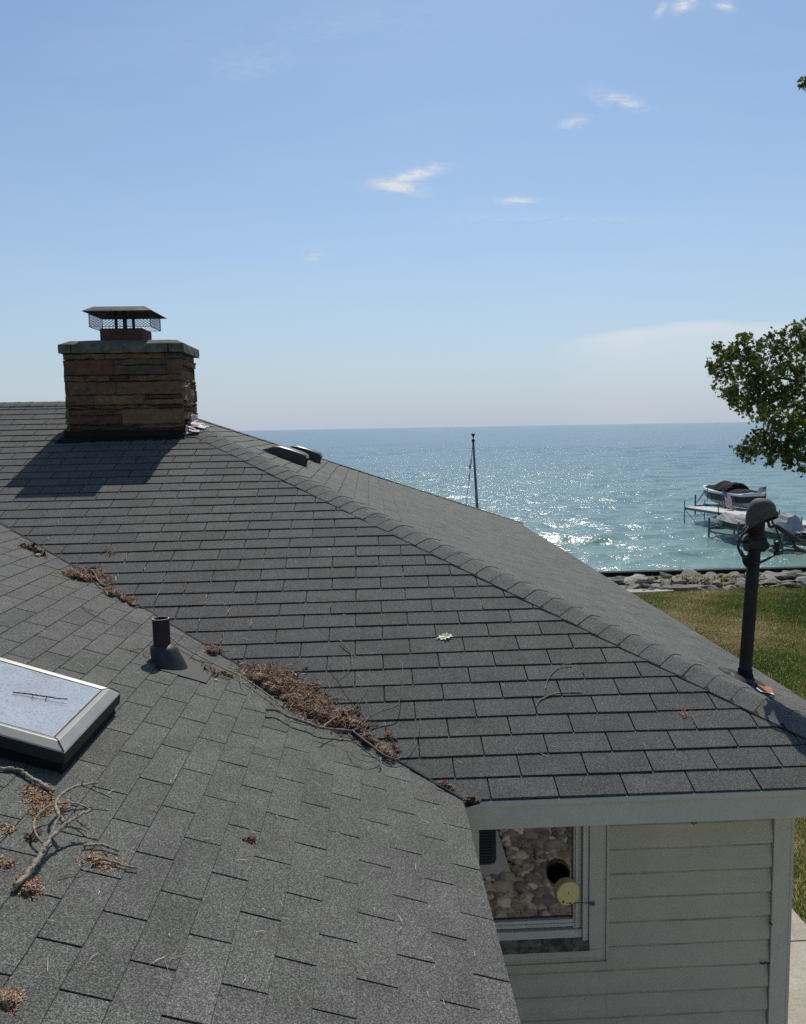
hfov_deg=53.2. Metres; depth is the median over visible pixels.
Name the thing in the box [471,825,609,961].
window
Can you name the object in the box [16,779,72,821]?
leaf litter
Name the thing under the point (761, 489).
flag
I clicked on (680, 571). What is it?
seawall
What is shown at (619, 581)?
riprap boulder
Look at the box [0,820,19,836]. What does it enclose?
leaf litter
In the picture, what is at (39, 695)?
fallen twig
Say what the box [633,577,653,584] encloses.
riprap boulder
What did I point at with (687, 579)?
riprap boulder
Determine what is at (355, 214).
sky
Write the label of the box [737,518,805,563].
service cable
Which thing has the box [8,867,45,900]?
leaf litter
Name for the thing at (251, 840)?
leaf litter
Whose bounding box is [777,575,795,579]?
riprap boulder
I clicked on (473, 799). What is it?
leaf litter
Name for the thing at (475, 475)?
flagpole
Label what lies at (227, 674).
leaf litter
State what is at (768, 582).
riprap boulder
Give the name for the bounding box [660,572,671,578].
riprap boulder
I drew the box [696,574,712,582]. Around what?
riprap boulder
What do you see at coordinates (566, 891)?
window thermometer
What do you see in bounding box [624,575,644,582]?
riprap boulder
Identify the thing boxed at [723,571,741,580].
riprap boulder
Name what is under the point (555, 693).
fallen twig
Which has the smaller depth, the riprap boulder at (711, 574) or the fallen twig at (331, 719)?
the fallen twig at (331, 719)
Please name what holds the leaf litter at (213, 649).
on the house
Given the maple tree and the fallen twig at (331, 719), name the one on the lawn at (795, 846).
the maple tree
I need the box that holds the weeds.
[653,572,744,584]
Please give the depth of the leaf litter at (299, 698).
4.44 m
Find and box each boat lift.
[694,495,746,517]
[708,517,745,539]
[746,532,805,554]
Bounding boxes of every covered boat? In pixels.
[717,512,745,529]
[762,512,805,544]
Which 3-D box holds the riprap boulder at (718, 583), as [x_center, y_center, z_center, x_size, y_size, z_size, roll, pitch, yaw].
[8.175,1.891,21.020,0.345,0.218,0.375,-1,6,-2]
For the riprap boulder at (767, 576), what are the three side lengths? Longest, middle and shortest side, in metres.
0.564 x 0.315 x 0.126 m
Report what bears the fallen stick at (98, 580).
on the house
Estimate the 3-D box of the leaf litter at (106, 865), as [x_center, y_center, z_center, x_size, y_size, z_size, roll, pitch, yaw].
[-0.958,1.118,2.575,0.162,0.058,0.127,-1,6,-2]
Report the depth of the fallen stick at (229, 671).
4.55 m
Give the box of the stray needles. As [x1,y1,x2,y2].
[40,506,694,1004]
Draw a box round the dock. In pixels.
[684,500,805,527]
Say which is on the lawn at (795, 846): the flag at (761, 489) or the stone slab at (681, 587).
the stone slab at (681, 587)
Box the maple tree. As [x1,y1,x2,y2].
[705,76,805,477]
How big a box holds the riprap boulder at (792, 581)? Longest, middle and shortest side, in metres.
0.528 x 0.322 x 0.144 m
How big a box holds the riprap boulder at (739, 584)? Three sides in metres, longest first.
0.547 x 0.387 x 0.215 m
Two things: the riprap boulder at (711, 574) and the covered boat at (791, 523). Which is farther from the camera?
the covered boat at (791, 523)
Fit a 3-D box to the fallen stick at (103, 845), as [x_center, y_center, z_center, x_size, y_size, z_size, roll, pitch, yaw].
[-0.985,1.093,2.631,0.110,0.044,0.029,-3,6,-16]
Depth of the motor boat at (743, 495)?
46.76 m
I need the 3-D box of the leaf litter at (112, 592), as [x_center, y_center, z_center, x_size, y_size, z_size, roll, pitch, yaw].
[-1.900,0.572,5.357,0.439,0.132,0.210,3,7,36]
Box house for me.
[0,306,805,1023]
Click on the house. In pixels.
(672, 858)
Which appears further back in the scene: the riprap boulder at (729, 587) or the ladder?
the ladder
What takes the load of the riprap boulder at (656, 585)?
on the lawn at (795, 846)
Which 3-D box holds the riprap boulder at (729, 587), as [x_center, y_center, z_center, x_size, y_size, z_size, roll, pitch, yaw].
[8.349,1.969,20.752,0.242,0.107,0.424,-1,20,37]
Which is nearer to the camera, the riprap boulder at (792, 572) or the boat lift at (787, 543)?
the riprap boulder at (792, 572)
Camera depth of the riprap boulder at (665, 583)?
21.04 m
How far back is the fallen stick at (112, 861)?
2.57 m
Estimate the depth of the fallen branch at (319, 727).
4.16 m
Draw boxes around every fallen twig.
[13,692,67,699]
[321,705,339,728]
[337,640,351,679]
[535,692,581,707]
[545,663,571,689]
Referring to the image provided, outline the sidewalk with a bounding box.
[788,909,805,1023]
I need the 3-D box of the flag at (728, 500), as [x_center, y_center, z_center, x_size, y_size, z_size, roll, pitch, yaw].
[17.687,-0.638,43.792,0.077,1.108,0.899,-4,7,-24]
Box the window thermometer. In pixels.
[553,877,594,905]
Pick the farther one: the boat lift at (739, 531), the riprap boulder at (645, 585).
the boat lift at (739, 531)
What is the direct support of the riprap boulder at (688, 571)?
on the lawn at (795, 846)
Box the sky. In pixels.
[0,0,805,430]
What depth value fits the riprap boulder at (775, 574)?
22.00 m
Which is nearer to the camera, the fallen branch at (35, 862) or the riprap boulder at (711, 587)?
the fallen branch at (35, 862)
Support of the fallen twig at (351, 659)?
on the house
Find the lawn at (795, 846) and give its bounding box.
[605,571,805,923]
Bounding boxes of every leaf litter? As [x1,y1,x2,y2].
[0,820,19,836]
[0,854,17,870]
[0,985,27,1014]
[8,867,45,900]
[13,543,53,559]
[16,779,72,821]
[24,827,43,843]
[53,564,112,587]
[76,849,130,873]
[97,585,141,608]
[201,662,235,677]
[202,641,228,656]
[228,660,405,766]
[240,836,256,843]
[384,730,482,802]
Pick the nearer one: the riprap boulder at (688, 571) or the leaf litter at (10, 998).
the leaf litter at (10, 998)
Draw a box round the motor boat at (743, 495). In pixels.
[703,480,766,507]
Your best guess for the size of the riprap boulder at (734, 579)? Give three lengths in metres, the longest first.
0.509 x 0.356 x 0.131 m
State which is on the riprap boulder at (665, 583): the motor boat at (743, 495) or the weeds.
the weeds
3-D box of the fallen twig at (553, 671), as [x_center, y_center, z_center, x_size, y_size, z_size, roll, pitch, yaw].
[0.890,0.952,4.698,0.050,0.094,0.285,5,8,43]
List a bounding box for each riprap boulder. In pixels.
[612,579,623,584]
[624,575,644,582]
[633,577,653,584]
[642,583,655,588]
[650,583,660,587]
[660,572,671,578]
[660,581,670,585]
[671,578,687,584]
[676,575,697,583]
[680,568,700,576]
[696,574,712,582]
[705,572,717,579]
[706,585,718,590]
[708,580,722,587]
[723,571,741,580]
[723,585,732,590]
[729,578,744,583]
[734,580,744,587]
[761,578,776,585]
[764,574,776,578]
[767,572,786,577]
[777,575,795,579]
[780,580,794,583]
[781,582,802,587]
[786,570,802,574]
[793,573,805,577]
[797,576,805,585]
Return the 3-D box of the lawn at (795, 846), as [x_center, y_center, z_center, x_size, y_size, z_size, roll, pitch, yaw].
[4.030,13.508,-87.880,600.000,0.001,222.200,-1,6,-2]
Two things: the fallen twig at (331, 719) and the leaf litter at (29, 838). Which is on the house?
the leaf litter at (29, 838)
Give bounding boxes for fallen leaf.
[434,633,450,639]
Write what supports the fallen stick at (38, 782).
on the house
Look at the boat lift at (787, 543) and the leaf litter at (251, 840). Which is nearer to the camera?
the leaf litter at (251, 840)
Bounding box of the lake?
[239,421,805,570]
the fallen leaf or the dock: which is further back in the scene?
the dock
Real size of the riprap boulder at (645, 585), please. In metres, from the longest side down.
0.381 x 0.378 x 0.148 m
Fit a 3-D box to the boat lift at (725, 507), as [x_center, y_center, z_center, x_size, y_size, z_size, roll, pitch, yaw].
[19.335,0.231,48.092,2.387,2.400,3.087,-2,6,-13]
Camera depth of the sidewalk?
6.26 m
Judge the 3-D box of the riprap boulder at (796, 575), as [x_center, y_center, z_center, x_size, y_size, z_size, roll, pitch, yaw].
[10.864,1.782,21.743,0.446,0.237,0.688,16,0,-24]
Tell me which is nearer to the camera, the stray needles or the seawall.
the stray needles
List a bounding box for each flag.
[722,490,733,509]
[757,487,765,495]
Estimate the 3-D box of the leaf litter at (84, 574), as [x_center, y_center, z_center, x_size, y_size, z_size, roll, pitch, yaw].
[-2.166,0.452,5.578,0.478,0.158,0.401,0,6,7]
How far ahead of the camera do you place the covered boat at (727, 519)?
38.34 m
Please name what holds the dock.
in the lake
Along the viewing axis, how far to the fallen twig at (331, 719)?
4.15 m
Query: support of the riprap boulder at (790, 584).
on the lawn at (795, 846)
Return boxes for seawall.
[598,566,805,575]
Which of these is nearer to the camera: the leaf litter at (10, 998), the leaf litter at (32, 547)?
the leaf litter at (10, 998)
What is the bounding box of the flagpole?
[466,433,478,507]
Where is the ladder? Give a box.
[695,487,707,504]
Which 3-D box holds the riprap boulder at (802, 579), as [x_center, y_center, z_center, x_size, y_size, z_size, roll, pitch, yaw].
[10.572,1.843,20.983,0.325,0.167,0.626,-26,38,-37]
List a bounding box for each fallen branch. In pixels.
[12,781,111,888]
[266,648,420,768]
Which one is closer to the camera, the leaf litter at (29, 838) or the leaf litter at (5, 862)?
the leaf litter at (5, 862)
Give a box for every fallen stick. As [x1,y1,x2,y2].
[0,766,54,792]
[83,843,118,851]
[90,569,108,586]
[92,857,137,868]
[170,637,283,707]
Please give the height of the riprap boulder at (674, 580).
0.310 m
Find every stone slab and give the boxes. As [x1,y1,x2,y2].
[626,589,673,593]
[662,584,707,590]
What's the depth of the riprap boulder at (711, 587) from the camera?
20.67 m
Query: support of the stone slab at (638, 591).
on the lawn at (795, 846)

